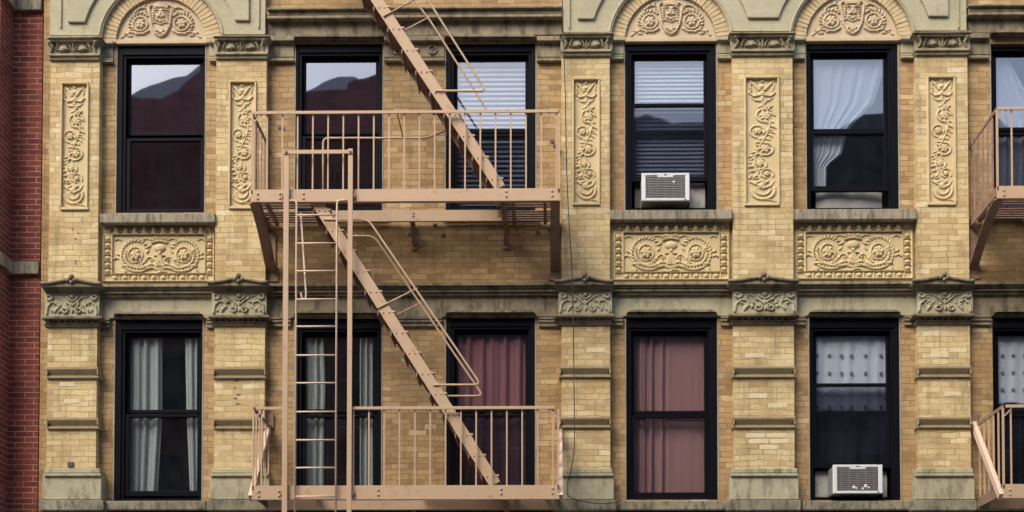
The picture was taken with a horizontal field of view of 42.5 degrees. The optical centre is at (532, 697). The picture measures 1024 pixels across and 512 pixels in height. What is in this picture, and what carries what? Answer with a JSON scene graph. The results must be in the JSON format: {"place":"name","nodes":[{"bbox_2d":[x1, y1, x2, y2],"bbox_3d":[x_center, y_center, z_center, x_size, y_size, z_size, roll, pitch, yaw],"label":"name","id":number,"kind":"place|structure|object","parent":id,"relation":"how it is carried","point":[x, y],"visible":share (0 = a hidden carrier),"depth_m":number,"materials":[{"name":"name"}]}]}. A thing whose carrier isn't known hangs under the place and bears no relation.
{"place":"outdoors","nodes":[
{"label":"outdoors","id":0,"kind":"place"},
{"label":"ground","id":1,"kind":"structure","parent":0,"visible":0},
{"bbox_2d":[36,0,1023,511],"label":"apartment building","id":2,"kind":"structure","parent":1,"relation":"on","point":[760,272],"depth_m":14.62,"materials":[{"name":"beige brick"}]},
{"bbox_2d":[130,338,161,490],"bbox_3d":[-4.364,-3.196,14.796,0.376,1.862,0.057,0,-2,1],"label":"curtain","id":3,"kind":"object","parent":2,"relation":"hanging from","point":[146,388],"visible":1,"depth_m":14.80,"materials":[{"name":"grey fabric"}]},
{"bbox_2d":[113,319,203,500],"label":"window","id":4,"kind":"structure","parent":2,"relation":"in","point":[174,482],"depth_m":14.71,"materials":[{"name":"black glass"}]},
{"bbox_2d":[115,45,205,212],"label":"window","id":5,"kind":"structure","parent":2,"relation":"in","point":[160,152],"depth_m":14.79,"materials":[{"name":"black glass"}]},
{"bbox_2d":[185,338,196,490],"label":"curtain","id":6,"kind":"object","parent":2,"relation":"hanging from","point":[191,369],"visible":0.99,"depth_m":14.79,"materials":[{"name":"grey fabric"}]},
{"bbox_2d":[306,338,324,485],"bbox_3d":[-2.439,-3.191,14.773,0.213,1.859,0.050,0,-2,1],"label":"curtain","id":7,"kind":"object","parent":2,"relation":"hanging from","point":[315,393],"visible":0.88,"depth_m":14.77,"materials":[{"name":"grey fabric"}]},
{"bbox_2d":[293,318,382,485],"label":"window","id":8,"kind":"structure","parent":2,"relation":"in","point":[373,328],"depth_m":14.73,"materials":[{"name":"black glass"}]},
{"bbox_2d":[294,43,383,211],"bbox_3d":[-2.170,-6.353,14.792,0.997,1.964,0.154,0,-2,1],"label":"window","id":9,"kind":"structure","parent":2,"relation":"in","point":[345,77],"depth_m":14.78,"materials":[{"name":"black glass"}]},
{"bbox_2d":[360,337,372,484],"bbox_3d":[-1.868,-3.189,14.767,0.151,1.858,0.050,0,-2,1],"label":"curtain","id":10,"kind":"object","parent":2,"relation":"hanging from","point":[366,371],"visible":0.82,"depth_m":14.77,"materials":[{"name":"grey fabric"}]},
{"bbox_2d":[248,0,562,511],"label":"fire escape","id":11,"kind":"object","parent":2,"relation":"attached to","point":[492,493],"visible":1,"depth_m":13.79,"materials":[{"name":"metal"}]},
{"bbox_2d":[445,317,535,484],"bbox_3d":[-0.470,-3.205,14.680,1.012,2.068,0.154,0,-2,1],"label":"window","id":12,"kind":"structure","parent":2,"relation":"in","point":[454,327],"depth_m":14.64,"materials":[{"name":"black paint"}]},
{"bbox_2d":[457,64,524,208],"bbox_3d":[-0.469,-6.370,14.838,0.831,1.776,0.061,0,-2,1],"label":"window blind","id":13,"kind":"object","parent":2,"relation":"attached to","point":[493,127],"depth_m":14.84,"materials":[{"name":"white plastic"}]},
{"bbox_2d":[445,43,536,209],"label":"window","id":14,"kind":"structure","parent":2,"relation":"in","point":[525,54],"depth_m":14.79,"materials":[{"name":"black glass"}]},
{"bbox_2d":[457,335,528,484],"bbox_3d":[-0.461,-3.198,14.748,0.864,1.882,0.064,0,-2,1],"label":"curtain","id":15,"kind":"object","parent":2,"relation":"hanging from","point":[496,363],"visible":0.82,"depth_m":14.75,"materials":[{"name":"fabric"}]},
{"bbox_2d":[562,0,620,503],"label":"cable","id":16,"kind":"object","parent":2,"relation":"hanging from","point":[571,272],"visible":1,"depth_m":14.38,"materials":[{"name":"black rubber"}]},
{"bbox_2d":[634,336,703,492],"bbox_3d":[1.538,-3.185,14.742,0.889,1.881,0.090,0,-2,1],"label":"curtain","id":17,"kind":"object","parent":2,"relation":"hanging from","point":[669,452],"visible":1,"depth_m":14.74,"materials":[{"name":"fabric"}]},
{"bbox_2d":[634,61,703,176],"bbox_3d":[1.536,-6.547,14.818,0.858,1.397,0.061,0,-2,1],"label":"window blind","id":18,"kind":"object","parent":2,"relation":"attached to","point":[688,75],"depth_m":14.82,"materials":[{"name":"white plastic"}]},
{"bbox_2d":[635,173,704,208],"bbox_3d":[1.538,-5.622,14.630,0.790,0.327,0.364,0,-2,1],"label":"air conditioner","id":19,"kind":"object","parent":2,"relation":"attached to","point":[666,190],"visible":0.97,"depth_m":14.47,"materials":[{"name":"grey plastic"}]},
{"bbox_2d":[624,43,717,209],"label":"window","id":20,"kind":"structure","parent":2,"relation":"in","point":[707,53],"depth_m":14.71,"materials":[{"name":"black glass"}]},
{"bbox_2d":[625,317,718,499],"bbox_3d":[1.542,-3.205,14.654,1.032,2.053,0.154,0,-2,1],"label":"window","id":21,"kind":"structure","parent":2,"relation":"in","point":[634,327],"depth_m":14.61,"materials":[{"name":"black paint"}]},
{"bbox_2d":[813,60,882,185],"bbox_3d":[3.556,-6.473,14.793,0.890,1.534,0.022,0,-2,1],"label":"curtain","id":22,"kind":"object","parent":2,"relation":"hanging from","point":[845,93],"visible":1,"depth_m":14.80,"materials":[{"name":"white fabric"}]},
{"bbox_2d":[816,192,881,207],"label":"curtain","id":23,"kind":"object","parent":2,"relation":"hanging from","point":[853,200],"visible":0.98,"depth_m":14.75,"materials":[{"name":"fabric"}]},
{"bbox_2d":[816,336,885,410],"bbox_3d":[3.557,-3.643,14.707,0.875,0.914,0.028,0,-2,1],"label":"curtain","id":24,"kind":"object","parent":2,"relation":"hanging from","point":[850,359],"visible":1,"depth_m":14.71,"materials":[{"name":"fabric"}]},
{"bbox_2d":[816,416,885,462],"bbox_3d":[3.576,-2.953,14.789,0.878,0.679,0.056,0,-2,1],"label":"curtain","id":25,"kind":"object","parent":2,"relation":"hanging from","point":[850,439],"visible":0.71,"depth_m":14.79,"materials":[{"name":"fabric"}]},
{"bbox_2d":[815,465,886,497],"bbox_3d":[3.544,-2.380,14.510,0.800,0.316,0.364,0,-2,1],"label":"air conditioner","id":26,"kind":"object","parent":2,"relation":"attached to","point":[852,481],"visible":1,"depth_m":14.35,"materials":[{"name":"grey plastic"}]},
{"bbox_2d":[805,43,899,208],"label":"window","id":27,"kind":"structure","parent":2,"relation":"in","point":[868,161],"depth_m":14.70,"materials":[{"name":"black glass"}]},
{"bbox_2d":[808,317,901,499],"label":"window","id":28,"kind":"structure","parent":2,"relation":"in","point":[889,328],"depth_m":14.59,"materials":[{"name":"black paint"}]},
{"bbox_2d":[969,107,1023,507],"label":"fire escape","id":29,"kind":"object","parent":2,"relation":"attached to","point":[1004,495],"visible":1,"depth_m":14.05,"materials":[{"name":"metal"}]},
{"bbox_2d":[990,44,1023,191],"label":"window","id":30,"kind":"structure","parent":2,"relation":"in","point":[996,51],"depth_m":14.70,"materials":[{"name":"black glass"}]},
{"bbox_2d":[992,317,1023,484],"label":"window","id":31,"kind":"structure","parent":2,"relation":"in","point":[1001,327],"depth_m":16.11,"materials":[{"name":"black paint"}]},
{"bbox_2d":[995,58,1023,207],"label":"curtain","id":32,"kind":"object","parent":2,"relation":"hanging from","point":[1009,89],"visible":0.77,"depth_m":14.77,"materials":[{"name":"white fabric"}]},
{"bbox_2d":[998,336,1023,404],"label":"curtain","id":33,"kind":"object","parent":2,"relation":"hanging from","point":[1011,367],"visible":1,"depth_m":14.69,"materials":[{"name":"fabric"}]},
{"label":"pavement","id":34,"kind":"structure","parent":0,"visible":0},
{"bbox_2d":[0,0,43,511],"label":"brick building","id":35,"kind":"structure","parent":34,"relation":"on","point":[21,72],"depth_m":14.72,"materials":[{"name":"brick"}]}
]}

